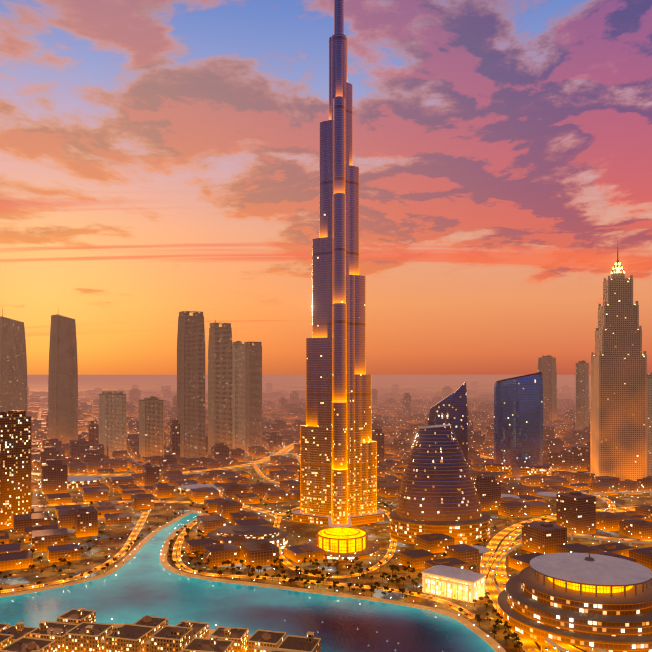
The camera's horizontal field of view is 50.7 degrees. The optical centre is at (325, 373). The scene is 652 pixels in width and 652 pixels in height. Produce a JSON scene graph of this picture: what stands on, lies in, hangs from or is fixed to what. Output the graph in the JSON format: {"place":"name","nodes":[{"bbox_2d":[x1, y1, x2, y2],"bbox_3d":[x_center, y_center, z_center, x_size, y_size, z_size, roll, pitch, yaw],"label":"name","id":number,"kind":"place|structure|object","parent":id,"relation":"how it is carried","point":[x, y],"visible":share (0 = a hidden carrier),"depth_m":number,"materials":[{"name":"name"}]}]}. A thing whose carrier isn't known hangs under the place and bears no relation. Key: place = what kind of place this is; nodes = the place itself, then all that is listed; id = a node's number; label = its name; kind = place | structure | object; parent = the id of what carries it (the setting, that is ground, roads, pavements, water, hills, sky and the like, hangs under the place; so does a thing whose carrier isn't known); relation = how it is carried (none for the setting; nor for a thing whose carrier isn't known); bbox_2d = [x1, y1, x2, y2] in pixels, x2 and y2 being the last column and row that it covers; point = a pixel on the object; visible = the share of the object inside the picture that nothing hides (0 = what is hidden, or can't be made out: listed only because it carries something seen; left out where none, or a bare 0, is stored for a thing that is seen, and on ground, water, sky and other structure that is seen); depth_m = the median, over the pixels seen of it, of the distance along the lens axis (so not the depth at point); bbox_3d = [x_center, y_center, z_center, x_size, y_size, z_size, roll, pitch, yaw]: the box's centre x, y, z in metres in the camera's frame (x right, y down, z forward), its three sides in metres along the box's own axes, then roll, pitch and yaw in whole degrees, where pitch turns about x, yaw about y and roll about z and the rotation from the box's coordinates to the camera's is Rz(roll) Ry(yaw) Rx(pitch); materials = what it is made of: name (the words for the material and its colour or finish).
{"place":"outdoors","nodes":[
{"label":"outdoors","id":0,"kind":"place"},
{"bbox_2d":[0,513,494,651],"bbox_3d":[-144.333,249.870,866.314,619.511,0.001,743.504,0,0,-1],"label":"lake","id":1,"kind":"structure","parent":0,"point":[143,581],"depth_m":729.64,"materials":[{"name":"liquid"}]},
{"bbox_2d":[0,375,651,651],"bbox_3d":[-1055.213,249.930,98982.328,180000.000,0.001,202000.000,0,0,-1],"label":"ground","id":2,"kind":"structure","parent":0,"point":[102,546],"depth_m":1083.95,"materials":[{"name":"brown"}]},
{"bbox_2d":[0,308,27,415],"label":"tower","id":3,"kind":"structure","parent":2,"relation":"on","point":[13,379],"depth_m":2508.34,"materials":[{"name":"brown concrete"}]},
{"bbox_2d":[0,410,31,529],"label":"high-rise building","id":4,"kind":"structure","parent":2,"relation":"on","point":[15,462],"depth_m":1118.51,"materials":[{"name":"brown glass"}]},
{"bbox_2d":[48,312,77,443],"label":"tower","id":5,"kind":"structure","parent":2,"relation":"on","point":[63,398],"depth_m":2345.97,"materials":[{"name":"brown concrete"}]},
{"bbox_2d":[37,476,101,488],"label":"hall","id":6,"kind":"structure","parent":2,"relation":"on","point":[74,481],"depth_m":1507.67,"materials":[{"name":"brown concrete"}]},
{"bbox_2d":[99,391,125,458],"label":"tower","id":7,"kind":"structure","parent":2,"relation":"on","point":[112,422],"depth_m":1994.15,"materials":[{"name":"brown concrete"}]},
{"bbox_2d":[139,396,163,456],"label":"tower","id":8,"kind":"structure","parent":2,"relation":"on","point":[151,425],"depth_m":1963.50,"materials":[{"name":"brown concrete"}]},
{"bbox_2d":[0,608,320,651],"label":"waterfront buildings","id":9,"kind":"structure","parent":2,"relation":"on","point":[77,630],"depth_m":596.00,"materials":[{"name":"beige"}]},
{"bbox_2d":[177,311,204,457],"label":"tower","id":10,"kind":"structure","parent":2,"relation":"on","point":[191,375],"depth_m":1946.46,"materials":[{"name":"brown concrete"}]},
{"bbox_2d":[178,484,219,494],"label":"hall","id":11,"kind":"structure","parent":2,"relation":"on","point":[187,487],"depth_m":1423.18,"materials":[{"name":"brown concrete"}]},
{"bbox_2d":[208,319,232,452],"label":"tower","id":12,"kind":"structure","parent":2,"relation":"on","point":[220,388],"depth_m":2041.55,"materials":[{"name":"brown concrete"}]},
{"bbox_2d":[232,341,244,449],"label":"tower","id":13,"kind":"structure","parent":2,"relation":"on","point":[238,394],"depth_m":2102.98,"materials":[{"name":"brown concrete"}]},
{"bbox_2d":[207,525,288,550],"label":"low curved building","id":14,"kind":"structure","parent":2,"relation":"on","point":[277,537],"depth_m":982.57,"materials":[{"name":"brown concrete"}]},
{"bbox_2d":[0,511,505,651],"bbox_3d":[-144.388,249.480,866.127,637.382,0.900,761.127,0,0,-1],"label":"promenade","id":15,"kind":"structure","parent":2,"relation":"on","point":[489,640],"depth_m":805.83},
{"bbox_2d":[12,514,498,647],"bbox_3d":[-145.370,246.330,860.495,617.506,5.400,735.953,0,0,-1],"label":"promenade lamps","id":16,"kind":"object","parent":15,"relation":"on","point":[232,578],"visible":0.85,"depth_m":809.45,"materials":[{"name":"yellow"}]},
{"bbox_2d":[244,342,261,453],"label":"tower","id":17,"kind":"structure","parent":2,"relation":"on","point":[253,394],"depth_m":2154.45,"materials":[{"name":"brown concrete"}]},
{"bbox_2d":[0,476,555,651],"bbox_3d":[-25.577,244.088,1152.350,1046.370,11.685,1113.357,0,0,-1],"label":"trees","id":18,"kind":"object","parent":2,"relation":"on","point":[372,590],"visible":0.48,"depth_m":852.23,"materials":[{"name":"green plant"}]},
{"bbox_2d":[2,451,609,651],"bbox_3d":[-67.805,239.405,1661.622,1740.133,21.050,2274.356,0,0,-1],"label":"street lamps","id":19,"kind":"object","parent":2,"relation":"on","point":[346,566],"visible":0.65,"depth_m":962.62,"materials":[{"name":"yellow"}]},
{"bbox_2d":[0,381,651,570],"bbox_3d":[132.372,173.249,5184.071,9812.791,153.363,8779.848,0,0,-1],"label":"city blocks","id":20,"kind":"structure","parent":2,"relation":"on","point":[55,461],"depth_m":1474.21,"materials":[{"name":"brown concrete"}]},
{"bbox_2d":[1,435,651,651],"bbox_3d":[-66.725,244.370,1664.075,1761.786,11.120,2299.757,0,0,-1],"label":"roads","id":21,"kind":"structure","parent":2,"relation":"on","point":[495,587],"depth_m":959.72,"materials":[{"name":"asphalt"}]},
{"bbox_2d":[44,443,638,649],"bbox_3d":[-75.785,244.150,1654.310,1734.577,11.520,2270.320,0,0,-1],"label":"cars","id":22,"kind":"object","parent":21,"relation":"on","point":[450,605],"visible":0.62,"depth_m":948.80,"materials":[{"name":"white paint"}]},
{"bbox_2d":[15,440,643,571],"bbox_3d":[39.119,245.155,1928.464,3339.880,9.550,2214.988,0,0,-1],"label":"district lamps","id":23,"kind":"object","parent":2,"relation":"on","point":[276,506],"visible":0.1,"depth_m":1221.83,"materials":[{"name":"yellow"}]},
{"bbox_2d":[291,510,384,527],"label":"tower podium","id":24,"kind":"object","parent":2,"relation":"on","point":[298,516],"visible":0.62,"depth_m":1145.26,"materials":[{"name":"brown concrete"}]},
{"bbox_2d":[300,0,376,524],"bbox_3d":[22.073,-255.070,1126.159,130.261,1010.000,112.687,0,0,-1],"label":"skyscraper","id":25,"kind":"structure","parent":2,"relation":"on","point":[338,465],"depth_m":1139.38,"materials":[{"name":"grey"}]},
{"bbox_2d":[32,455,651,582],"bbox_3d":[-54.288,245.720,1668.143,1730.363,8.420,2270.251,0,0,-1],"label":"viaduct piers","id":26,"kind":"structure","parent":2,"relation":"on","point":[603,501],"depth_m":1461.59,"materials":[{"name":"concrete"}]},
{"bbox_2d":[308,528,378,560],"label":"lit pavilion","id":27,"kind":"object","parent":2,"relation":"on","point":[339,544],"visible":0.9,"depth_m":944.03,"materials":[{"name":"yellow glass"}]},
{"bbox_2d":[389,424,490,544],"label":"banded tower","id":28,"kind":"structure","parent":2,"relation":"on","point":[437,493],"depth_m":1032.71,"materials":[{"name":"brown glass"}]},
{"bbox_2d":[427,381,468,467],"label":"tower sail","id":29,"kind":"object","parent":2,"relation":"on","point":[451,409],"visible":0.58,"depth_m":1302.55,"materials":[{"name":"blue glass"}]},
{"bbox_2d":[421,565,485,602],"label":"rectangular building","id":30,"kind":"structure","parent":2,"relation":"on","point":[463,585],"depth_m":768.60,"materials":[{"name":"beige stone"}]},
{"bbox_2d":[469,545,488,559],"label":"building roof","id":31,"kind":"structure","parent":2,"relation":"on","point":[482,549],"depth_m":932.22,"materials":[{"name":"grey concrete"}]},
{"bbox_2d":[501,494,519,498],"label":"canopy","id":32,"kind":"object","parent":2,"relation":"on","point":[509,495],"visible":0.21,"depth_m":1335.56,"materials":[{"name":"grey concrete"}]},
{"bbox_2d":[485,372,551,476],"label":"glass office tower","id":33,"kind":"structure","parent":2,"relation":"on","point":[518,426],"depth_m":1661.43,"materials":[{"name":"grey glass"}]},
{"bbox_2d":[538,352,556,423],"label":"tower","id":34,"kind":"structure","parent":2,"relation":"on","point":[547,366],"depth_m":3405.16,"materials":[{"name":"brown concrete"}]},
{"bbox_2d":[537,492,558,501],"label":"canopy","id":35,"kind":"object","parent":2,"relation":"on","point":[549,494],"visible":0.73,"depth_m":1354.61,"materials":[{"name":"grey concrete"}]},
{"bbox_2d":[498,550,651,651],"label":"round building","id":36,"kind":"structure","parent":2,"relation":"on","point":[594,601],"depth_m":647.94,"materials":[{"name":"brown concrete"}]},
{"bbox_2d":[575,360,588,429],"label":"tower","id":37,"kind":"structure","parent":2,"relation":"on","point":[582,393],"depth_m":2722.72,"materials":[{"name":"brown concrete"}]},
{"bbox_2d":[590,249,646,480],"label":"skyscraper","id":38,"kind":"structure","parent":2,"relation":"on","point":[618,404],"depth_m":1560.83,"materials":[{"name":"grey metal"}]},
{"bbox_2d":[647,372,651,475],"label":"tower","id":39,"kind":"structure","parent":2,"relation":"on","point":[649,424],"depth_m":1589.03,"materials":[{"name":"brown concrete"}]},
{"bbox_2d":[0,0,651,374],"label":"sky","id":40,"kind":"structure","parent":0,"point":[159,159],"materials":[{"name":"orange"}]}
]}

